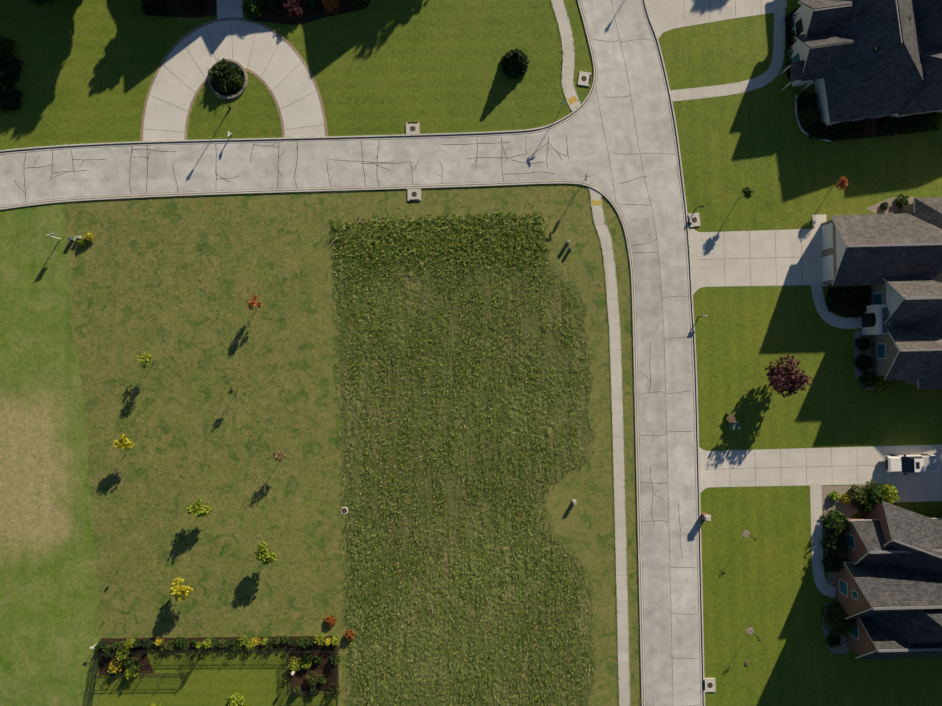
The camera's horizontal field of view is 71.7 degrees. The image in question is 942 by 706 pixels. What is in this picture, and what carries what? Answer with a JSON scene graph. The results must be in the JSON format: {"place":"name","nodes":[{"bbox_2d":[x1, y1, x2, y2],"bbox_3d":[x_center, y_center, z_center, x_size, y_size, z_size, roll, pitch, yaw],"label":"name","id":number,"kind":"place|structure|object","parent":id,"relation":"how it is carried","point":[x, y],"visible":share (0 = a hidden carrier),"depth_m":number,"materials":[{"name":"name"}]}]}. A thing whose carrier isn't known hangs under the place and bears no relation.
{"place":"outdoors","nodes":[
{"label":"outdoors","id":0,"kind":"place"},
{"bbox_2d":[0,202,98,705],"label":"lawn","id":1,"kind":"structure","parent":0,"point":[32,536],"depth_m":77.99,"materials":[{"name":"green plant"}]},
{"bbox_2d":[0,0,593,149],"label":"lawn","id":2,"kind":"structure","parent":0,"point":[139,65],"depth_m":77.99,"materials":[{"name":"green plant"}]},
{"bbox_2d":[0,35,14,61],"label":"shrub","id":3,"kind":"object","parent":2,"relation":"on","point":[5,43],"visible":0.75,"depth_m":77.33,"materials":[{"name":"green plant"}]},
{"bbox_2d":[0,72,14,94],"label":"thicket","id":4,"kind":"object","parent":2,"relation":"on","point":[3,83],"visible":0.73,"depth_m":77.30,"materials":[{"name":"green plant"}]},
{"bbox_2d":[0,85,21,112],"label":"thicket","id":5,"kind":"object","parent":2,"relation":"on","point":[10,100],"visible":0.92,"depth_m":77.34,"materials":[{"name":"green plant"}]},
{"bbox_2d":[0,52,22,83],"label":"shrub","id":6,"kind":"object","parent":2,"relation":"on","point":[11,69],"visible":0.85,"depth_m":77.33,"materials":[{"name":"green plant"}]},
{"bbox_2d":[142,0,215,17],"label":"bed","id":7,"kind":"object","parent":2,"relation":"on","point":[209,8],"visible":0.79,"depth_m":77.98,"materials":[{"name":"black soil"}]},
{"bbox_2d":[140,2,153,15],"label":"shrub","id":8,"kind":"object","parent":7,"relation":"on","point":[147,9],"visible":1,"depth_m":77.47,"materials":[{"name":"green plant"}]},
{"bbox_2d":[154,2,168,16],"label":"shrub","id":9,"kind":"object","parent":7,"relation":"on","point":[160,8],"visible":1,"depth_m":77.46,"materials":[{"name":"green plant"}]},
{"bbox_2d":[172,2,184,15],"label":"shrub","id":10,"kind":"object","parent":7,"relation":"on","point":[177,8],"visible":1,"depth_m":77.37,"materials":[{"name":"green plant"}]},
{"bbox_2d":[211,69,243,95],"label":"planter mulch","id":11,"kind":"object","parent":2,"relation":"on","point":[221,92],"visible":0.2,"depth_m":77.98,"materials":[{"name":"black soil"}]},
{"bbox_2d":[205,56,242,96],"bbox_3d":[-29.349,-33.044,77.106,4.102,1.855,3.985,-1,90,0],"label":"island bush","id":12,"kind":"object","parent":11,"relation":"on","point":[224,74],"visible":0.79,"depth_m":76.94,"materials":[{"name":"green plant"}]},
{"bbox_2d":[232,74,245,89],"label":"island shrub","id":13,"kind":"object","parent":11,"relation":"on","point":[240,81],"visible":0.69,"depth_m":77.40,"materials":[{"name":"green plant"}]},
{"bbox_2d":[208,59,247,98],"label":"planter ring","id":14,"kind":"object","parent":2,"relation":"on","point":[241,91],"visible":0.79,"depth_m":77.71,"materials":[{"name":"beige stone"}]},
{"bbox_2d":[217,0,242,27],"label":"walkway","id":15,"kind":"structure","parent":2,"relation":"on","point":[228,8],"depth_m":77.97,"materials":[{"name":"grey concrete"}]},
{"bbox_2d":[140,17,327,140],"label":"drive border","id":16,"kind":"object","parent":2,"relation":"on","point":[224,19],"visible":0.83,"depth_m":77.97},
{"bbox_2d":[185,66,284,139],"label":"drive border","id":17,"kind":"object","parent":2,"relation":"on","point":[255,75],"visible":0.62,"depth_m":77.97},
{"bbox_2d":[143,21,327,145],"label":"driveway","id":18,"kind":"structure","parent":2,"relation":"on","point":[286,78],"depth_m":77.97,"materials":[{"name":"beige concrete"}]},
{"bbox_2d":[252,0,370,24],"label":"bed","id":19,"kind":"object","parent":2,"relation":"on","point":[345,6],"visible":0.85,"depth_m":77.98,"materials":[{"name":"black soil"}]},
{"bbox_2d":[241,0,265,20],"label":"shrub","id":20,"kind":"object","parent":19,"relation":"on","point":[255,8],"visible":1,"depth_m":77.16,"materials":[{"name":"green plant"}]},
{"bbox_2d":[282,0,303,19],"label":"shrub","id":21,"kind":"object","parent":19,"relation":"on","point":[291,8],"visible":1,"depth_m":77.15,"materials":[{"name":"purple plant"}]},
{"bbox_2d":[322,0,340,14],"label":"shrub","id":22,"kind":"object","parent":19,"relation":"on","point":[331,5],"visible":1,"depth_m":77.03,"materials":[{"name":"orange plant"}]},
{"bbox_2d":[406,122,419,133],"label":"storm inlet","id":23,"kind":"object","parent":2,"relation":"on","point":[412,127],"visible":0.98,"depth_m":77.85,"materials":[{"name":"concrete"}]},
{"bbox_2d":[500,48,529,78],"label":"tree","id":24,"kind":"object","parent":2,"relation":"on","point":[515,62],"visible":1,"depth_m":76.77,"materials":[{"name":"green plant"}]},
{"bbox_2d":[578,71,590,85],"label":"storm inlet","id":25,"kind":"object","parent":2,"relation":"on","point":[584,78],"visible":1,"depth_m":77.85,"materials":[{"name":"concrete"}]},
{"bbox_2d":[0,0,700,705],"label":"road","id":26,"kind":"structure","parent":0,"point":[198,166],"depth_m":77.98,"materials":[{"name":"concrete"}]},
{"bbox_2d":[0,0,703,705],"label":"gutter dirt","id":27,"kind":"structure","parent":26,"relation":"on","point":[486,184],"depth_m":77.96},
{"bbox_2d":[15,39,695,705],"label":"road cracks","id":28,"kind":"object","parent":26,"relation":"on","point":[377,179],"visible":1,"depth_m":77.97,"materials":[{"name":"grey concrete"}]},
{"bbox_2d":[150,0,934,680],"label":"paving joints","id":29,"kind":"object","parent":26,"relation":"on","point":[662,306],"visible":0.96,"depth_m":77.97,"materials":[{"name":"grey concrete"}]},
{"bbox_2d":[625,217,672,705],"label":"road lane","id":30,"kind":"structure","parent":26,"relation":"attached to","point":[656,590],"depth_m":77.98,"materials":[{"name":"concrete"}]},
{"bbox_2d":[64,184,641,705],"bbox_3d":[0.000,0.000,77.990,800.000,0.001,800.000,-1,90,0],"label":"ground","id":31,"kind":"structure","parent":0,"point":[584,528],"depth_m":77.99,"materials":[{"name":"green plant"}]},
{"bbox_2d":[113,434,133,449],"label":"tree","id":32,"kind":"object","parent":31,"relation":"on","point":[122,443],"visible":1,"depth_m":75.31,"materials":[{"name":"yellow plant"}]},
{"bbox_2d":[137,351,155,368],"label":"tree","id":33,"kind":"object","parent":31,"relation":"on","point":[143,359],"visible":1,"depth_m":75.20,"materials":[{"name":"green plant"}]},
{"bbox_2d":[170,576,192,601],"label":"tree","id":34,"kind":"object","parent":31,"relation":"on","point":[178,591],"visible":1,"depth_m":75.46,"materials":[{"name":"yellow plant"}]},
{"bbox_2d":[186,497,211,517],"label":"tree","id":35,"kind":"object","parent":31,"relation":"on","point":[198,508],"visible":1,"depth_m":75.47,"materials":[{"name":"green plant"}]},
{"bbox_2d":[96,647,339,705],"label":"garden lawn","id":36,"kind":"structure","parent":31,"relation":"on","point":[219,679],"depth_m":77.98,"materials":[{"name":"green plant"}]},
{"bbox_2d":[98,646,153,674],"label":"garden bed","id":37,"kind":"object","parent":36,"relation":"on","point":[104,662],"visible":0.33,"depth_m":77.98,"materials":[{"name":"brown soil"}]},
{"bbox_2d":[87,649,195,705],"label":"garden fence","id":38,"kind":"object","parent":36,"relation":"on","point":[145,674],"visible":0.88,"depth_m":77.17,"materials":[{"name":"black metal"}]},
{"bbox_2d":[227,691,245,705],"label":"tree","id":39,"kind":"object","parent":36,"relation":"on","point":[238,701],"visible":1,"depth_m":77.21,"materials":[{"name":"green plant"}]},
{"bbox_2d":[188,647,337,705],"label":"garden fence","id":40,"kind":"object","parent":36,"relation":"on","point":[249,652],"visible":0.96,"depth_m":77.07,"materials":[{"name":"black metal"}]},
{"bbox_2d":[289,648,338,691],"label":"garden bed","id":41,"kind":"object","parent":36,"relation":"on","point":[325,667],"visible":0.5,"depth_m":77.98,"materials":[{"name":"brown soil"}]},
{"bbox_2d":[286,650,335,694],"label":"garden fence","id":42,"kind":"object","parent":41,"relation":"on","point":[288,687],"visible":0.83,"depth_m":77.16,"materials":[{"name":"black metal"}]},
{"bbox_2d":[306,670,319,685],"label":"garden plant","id":43,"kind":"object","parent":41,"relation":"on","point":[312,679],"visible":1,"depth_m":77.38,"materials":[{"name":"green plant"}]},
{"bbox_2d":[101,636,337,649],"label":"garden bed","id":44,"kind":"object","parent":31,"relation":"on","point":[198,639],"visible":0.5,"depth_m":77.98,"materials":[{"name":"brown soil"}]},
{"bbox_2d":[247,294,262,309],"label":"tree","id":45,"kind":"object","parent":31,"relation":"on","point":[252,302],"visible":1,"depth_m":75.65,"materials":[{"name":"orange plant"}]},
{"bbox_2d":[254,542,275,564],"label":"tree","id":46,"kind":"object","parent":31,"relation":"on","point":[263,555],"visible":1,"depth_m":75.07,"materials":[{"name":"green plant"}]},
{"bbox_2d":[73,190,584,640],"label":"lot weeds","id":47,"kind":"object","parent":31,"relation":"on","point":[211,427],"visible":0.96,"depth_m":77.96,"materials":[{"name":"green plant"}]},
{"bbox_2d":[0,0,704,705],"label":"kerb","id":48,"kind":"structure","parent":31,"relation":"on","point":[610,200],"depth_m":77.96,"materials":[{"name":"concrete"}]},
{"bbox_2d":[4,1,705,705],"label":"edge grass","id":49,"kind":"structure","parent":31,"relation":"on","point":[606,303],"depth_m":77.92,"materials":[{"name":"green plant"}]},
{"bbox_2d":[407,189,420,200],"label":"storm inlet","id":50,"kind":"object","parent":31,"relation":"on","point":[414,194],"visible":0.98,"depth_m":77.85,"materials":[{"name":"concrete"}]},
{"bbox_2d":[327,208,596,705],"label":"crop field","id":51,"kind":"structure","parent":0,"point":[515,404],"materials":[{"name":"green plant"}]},
{"bbox_2d":[551,0,581,110],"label":"sidewalk","id":52,"kind":"structure","parent":0,"point":[567,41],"depth_m":77.94,"materials":[{"name":"concrete"}]},
{"bbox_2d":[588,185,629,705],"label":"sidewalk","id":53,"kind":"structure","parent":0,"point":[602,229],"depth_m":77.94,"materials":[{"name":"concrete"}]},
{"bbox_2d":[689,214,827,294],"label":"driveway","id":54,"kind":"structure","parent":0,"point":[765,264],"depth_m":77.97,"materials":[{"name":"concrete"}]},
{"bbox_2d":[658,0,941,705],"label":"lawn","id":55,"kind":"structure","parent":0,"point":[696,127],"depth_m":77.99,"materials":[{"name":"green plant"}]},
{"bbox_2d":[687,213,699,226],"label":"storm inlet","id":56,"kind":"object","parent":55,"relation":"on","point":[693,219],"visible":0.98,"depth_m":77.85,"materials":[{"name":"concrete"}]},
{"bbox_2d":[703,678,715,691],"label":"storm inlet","id":57,"kind":"object","parent":55,"relation":"on","point":[708,684],"visible":0.98,"depth_m":77.85,"materials":[{"name":"concrete"}]},
{"bbox_2d":[645,0,786,37],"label":"driveway","id":58,"kind":"structure","parent":55,"relation":"on","point":[666,15],"depth_m":77.97,"materials":[{"name":"concrete"}]},
{"bbox_2d":[665,7,784,101],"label":"walkway","id":59,"kind":"structure","parent":55,"relation":"on","point":[770,74],"depth_m":77.97,"materials":[{"name":"concrete"}]},
{"bbox_2d":[765,355,812,397],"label":"purple tree","id":60,"kind":"object","parent":55,"relation":"on","point":[780,381],"visible":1,"depth_m":74.27,"materials":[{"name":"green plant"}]},
{"bbox_2d":[786,15,792,78],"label":"garden bed","id":61,"kind":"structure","parent":55,"relation":"on","point":[788,42],"depth_m":77.98,"materials":[{"name":"black soil"}]},
{"bbox_2d":[673,87,941,227],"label":"lawn tufts","id":62,"kind":"object","parent":55,"relation":"on","point":[788,162],"visible":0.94,"depth_m":77.97,"materials":[{"name":"green plant"}]},
{"bbox_2d":[702,289,941,443],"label":"lawn tufts","id":63,"kind":"object","parent":55,"relation":"on","point":[807,370],"visible":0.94,"depth_m":77.97,"materials":[{"name":"green plant"}]},
{"bbox_2d":[705,493,939,705],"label":"lawn tufts","id":64,"kind":"object","parent":55,"relation":"on","point":[789,617],"visible":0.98,"depth_m":77.97,"materials":[{"name":"green plant"}]},
{"bbox_2d":[810,483,835,598],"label":"walkway","id":65,"kind":"structure","parent":55,"relation":"on","point":[823,586],"depth_m":77.97,"materials":[{"name":"concrete"}]},
{"bbox_2d":[822,602,849,653],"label":"garden bed","id":66,"kind":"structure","parent":55,"relation":"on","point":[843,648],"depth_m":77.98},
{"bbox_2d":[825,632,840,647],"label":"shrub","id":67,"kind":"object","parent":66,"relation":"on","point":[832,641],"visible":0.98,"depth_m":77.48,"materials":[{"name":"green plant"}]},
{"bbox_2d":[822,598,856,636],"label":"shrub","id":68,"kind":"object","parent":66,"relation":"on","point":[842,622],"visible":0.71,"depth_m":76.68,"materials":[{"name":"green plant"}]},
{"bbox_2d":[811,282,861,328],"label":"walkway","id":69,"kind":"structure","parent":55,"relation":"on","point":[828,317],"depth_m":77.97,"materials":[{"name":"concrete"}]},
{"bbox_2d":[830,176,848,190],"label":"small tree","id":70,"kind":"object","parent":55,"relation":"on","point":[845,182],"visible":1,"depth_m":75.42,"materials":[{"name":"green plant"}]},
{"bbox_2d":[827,286,869,316],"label":"garden bed","id":71,"kind":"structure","parent":55,"relation":"on","point":[845,310],"depth_m":77.98,"materials":[{"name":"black soil"}]},
{"bbox_2d":[825,293,842,311],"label":"shrub","id":72,"kind":"object","parent":71,"relation":"on","point":[832,303],"visible":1,"depth_m":77.44,"materials":[{"name":"green plant"}]},
{"bbox_2d":[838,286,851,298],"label":"shrub","id":73,"kind":"object","parent":71,"relation":"on","point":[843,291],"visible":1,"depth_m":77.52,"materials":[{"name":"green plant"}]},
{"bbox_2d":[848,299,868,317],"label":"shrub","id":74,"kind":"object","parent":71,"relation":"on","point":[856,308],"visible":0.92,"depth_m":77.32,"materials":[{"name":"green plant"}]},
{"bbox_2d":[821,485,886,585],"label":"garden bed","id":75,"kind":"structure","parent":55,"relation":"on","point":[848,510],"depth_m":77.98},
{"bbox_2d":[821,553,843,572],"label":"shrub","id":76,"kind":"object","parent":75,"relation":"on","point":[834,565],"visible":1,"depth_m":76.95,"materials":[{"name":"green plant"}]},
{"bbox_2d":[820,532,846,555],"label":"shrub","id":77,"kind":"object","parent":75,"relation":"on","point":[836,544],"visible":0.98,"depth_m":76.68,"materials":[{"name":"green plant"}]},
{"bbox_2d":[820,508,849,535],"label":"shrub","id":78,"kind":"object","parent":75,"relation":"on","point":[835,517],"visible":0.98,"depth_m":76.93,"materials":[{"name":"green plant"}]},
{"bbox_2d":[845,484,867,507],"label":"shrub","id":79,"kind":"object","parent":75,"relation":"on","point":[854,496],"visible":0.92,"depth_m":77.15,"materials":[{"name":"green plant"}]},
{"bbox_2d":[854,497,874,513],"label":"shrub","id":80,"kind":"object","parent":75,"relation":"on","point":[866,507],"visible":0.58,"depth_m":77.07,"materials":[{"name":"green plant"}]},
{"bbox_2d":[860,479,885,503],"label":"shrub","id":81,"kind":"object","parent":75,"relation":"on","point":[875,492],"visible":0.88,"depth_m":76.95,"materials":[{"name":"green plant"}]},
{"bbox_2d":[878,483,899,503],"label":"shrub","id":82,"kind":"object","parent":75,"relation":"on","point":[890,497],"visible":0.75,"depth_m":77.00,"materials":[{"name":"green plant"}]},
{"bbox_2d":[792,0,939,122],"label":"house trim","id":83,"kind":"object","parent":55,"relation":"on","point":[799,28],"visible":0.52,"depth_m":73.57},
{"bbox_2d":[853,331,878,390],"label":"garden bed","id":84,"kind":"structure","parent":55,"relation":"on","point":[867,352],"depth_m":77.98,"materials":[{"name":"brown soil"}]},
{"bbox_2d":[854,336,870,350],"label":"shrub","id":85,"kind":"object","parent":84,"relation":"on","point":[864,345],"visible":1,"depth_m":77.35,"materials":[{"name":"green plant"}]},
{"bbox_2d":[854,353,872,371],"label":"shrub","id":86,"kind":"object","parent":84,"relation":"on","point":[866,363],"visible":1,"depth_m":77.28,"materials":[{"name":"green plant"}]},
{"bbox_2d":[858,370,876,388],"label":"shrub","id":87,"kind":"object","parent":84,"relation":"on","point":[869,380],"visible":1,"depth_m":77.45,"materials":[{"name":"green plant"}]},
{"bbox_2d":[874,379,889,394],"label":"shrub","id":88,"kind":"object","parent":84,"relation":"on","point":[881,386],"visible":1,"depth_m":77.49,"materials":[{"name":"green plant"}]},
{"bbox_2d":[797,95,938,140],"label":"garden bed","id":89,"kind":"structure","parent":55,"relation":"on","point":[829,135],"depth_m":77.98,"materials":[{"name":"black soil"}]},
{"bbox_2d":[795,105,820,128],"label":"shrub","id":90,"kind":"object","parent":89,"relation":"on","point":[810,117],"visible":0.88,"depth_m":77.07,"materials":[{"name":"green plant"}]},
{"bbox_2d":[795,95,830,141],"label":"bed edge","id":91,"kind":"object","parent":89,"relation":"on","point":[799,124],"visible":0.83,"depth_m":77.87,"materials":[{"name":"concrete"}]},
{"bbox_2d":[806,120,827,140],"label":"shrub","id":92,"kind":"object","parent":89,"relation":"on","point":[819,129],"visible":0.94,"depth_m":77.28,"materials":[{"name":"green plant"}]},
{"bbox_2d":[853,118,876,137],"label":"shrub","id":93,"kind":"object","parent":89,"relation":"on","point":[865,125],"visible":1,"depth_m":77.18,"materials":[{"name":"purple plant"}]},
{"bbox_2d":[876,115,898,135],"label":"shrub","id":94,"kind":"object","parent":89,"relation":"on","point":[886,125],"visible":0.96,"depth_m":77.27,"materials":[{"name":"green plant"}]},
{"bbox_2d":[919,112,941,132],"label":"shrub","id":95,"kind":"object","parent":89,"relation":"on","point":[933,122],"visible":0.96,"depth_m":77.26,"materials":[{"name":"green plant"}]},
{"bbox_2d":[862,304,888,334],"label":"house porch","id":96,"kind":"object","parent":55,"relation":"on","point":[872,320],"visible":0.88,"depth_m":75.86,"materials":[{"name":"grey concrete"}]},
{"bbox_2d":[822,198,941,388],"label":"house trim","id":97,"kind":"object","parent":55,"relation":"on","point":[827,261],"visible":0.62,"depth_m":75.65,"materials":[{"name":"white paint"}]},
{"bbox_2d":[839,501,941,658],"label":"house trim","id":98,"kind":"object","parent":55,"relation":"on","point":[842,583],"visible":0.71,"depth_m":72.03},
{"bbox_2d":[867,197,914,213],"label":"garden bed","id":99,"kind":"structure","parent":55,"relation":"on","point":[891,208],"depth_m":77.98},
{"bbox_2d":[894,194,908,207],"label":"shrub","id":100,"kind":"object","parent":99,"relation":"on","point":[902,201],"visible":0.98,"depth_m":77.54,"materials":[{"name":"green plant"}]},
{"bbox_2d":[694,443,941,501],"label":"driveway","id":101,"kind":"structure","parent":0,"point":[716,470],"depth_m":77.97,"materials":[{"name":"concrete"}]},
{"bbox_2d":[884,454,937,474],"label":"pickup truck","id":102,"kind":"object","parent":101,"relation":"on","point":[904,464],"visible":1,"depth_m":76.76,"materials":[{"name":"white metal"}]},
{"bbox_2d":[788,4,941,125],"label":"house walls","id":103,"kind":"structure","parent":0,"point":[804,12],"depth_m":76.66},
{"bbox_2d":[780,60,814,90],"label":"house porch canopy","id":104,"kind":"object","parent":103,"relation":"attached to","point":[796,68],"visible":0.71,"depth_m":74.88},
{"bbox_2d":[795,0,941,122],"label":"house roof","id":105,"kind":"structure","parent":103,"relation":"on","point":[893,74],"depth_m":73.08,"materials":[{"name":"grey"}]},
{"bbox_2d":[821,203,917,384],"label":"house walls","id":106,"kind":"structure","parent":0,"point":[881,366],"depth_m":75.45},
{"bbox_2d":[831,198,941,388],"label":"house roof","id":107,"kind":"structure","parent":106,"relation":"on","point":[909,271],"depth_m":73.68,"materials":[{"name":"grey"}]},
{"bbox_2d":[835,502,936,655],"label":"house walls","id":108,"kind":"structure","parent":0,"point":[851,606],"depth_m":75.33,"materials":[{"name":"brown brick"}]},
{"bbox_2d":[845,501,941,658],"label":"house roof","id":109,"kind":"structure","parent":108,"relation":"on","point":[913,577],"depth_m":72.71,"materials":[{"name":"grey tile"}]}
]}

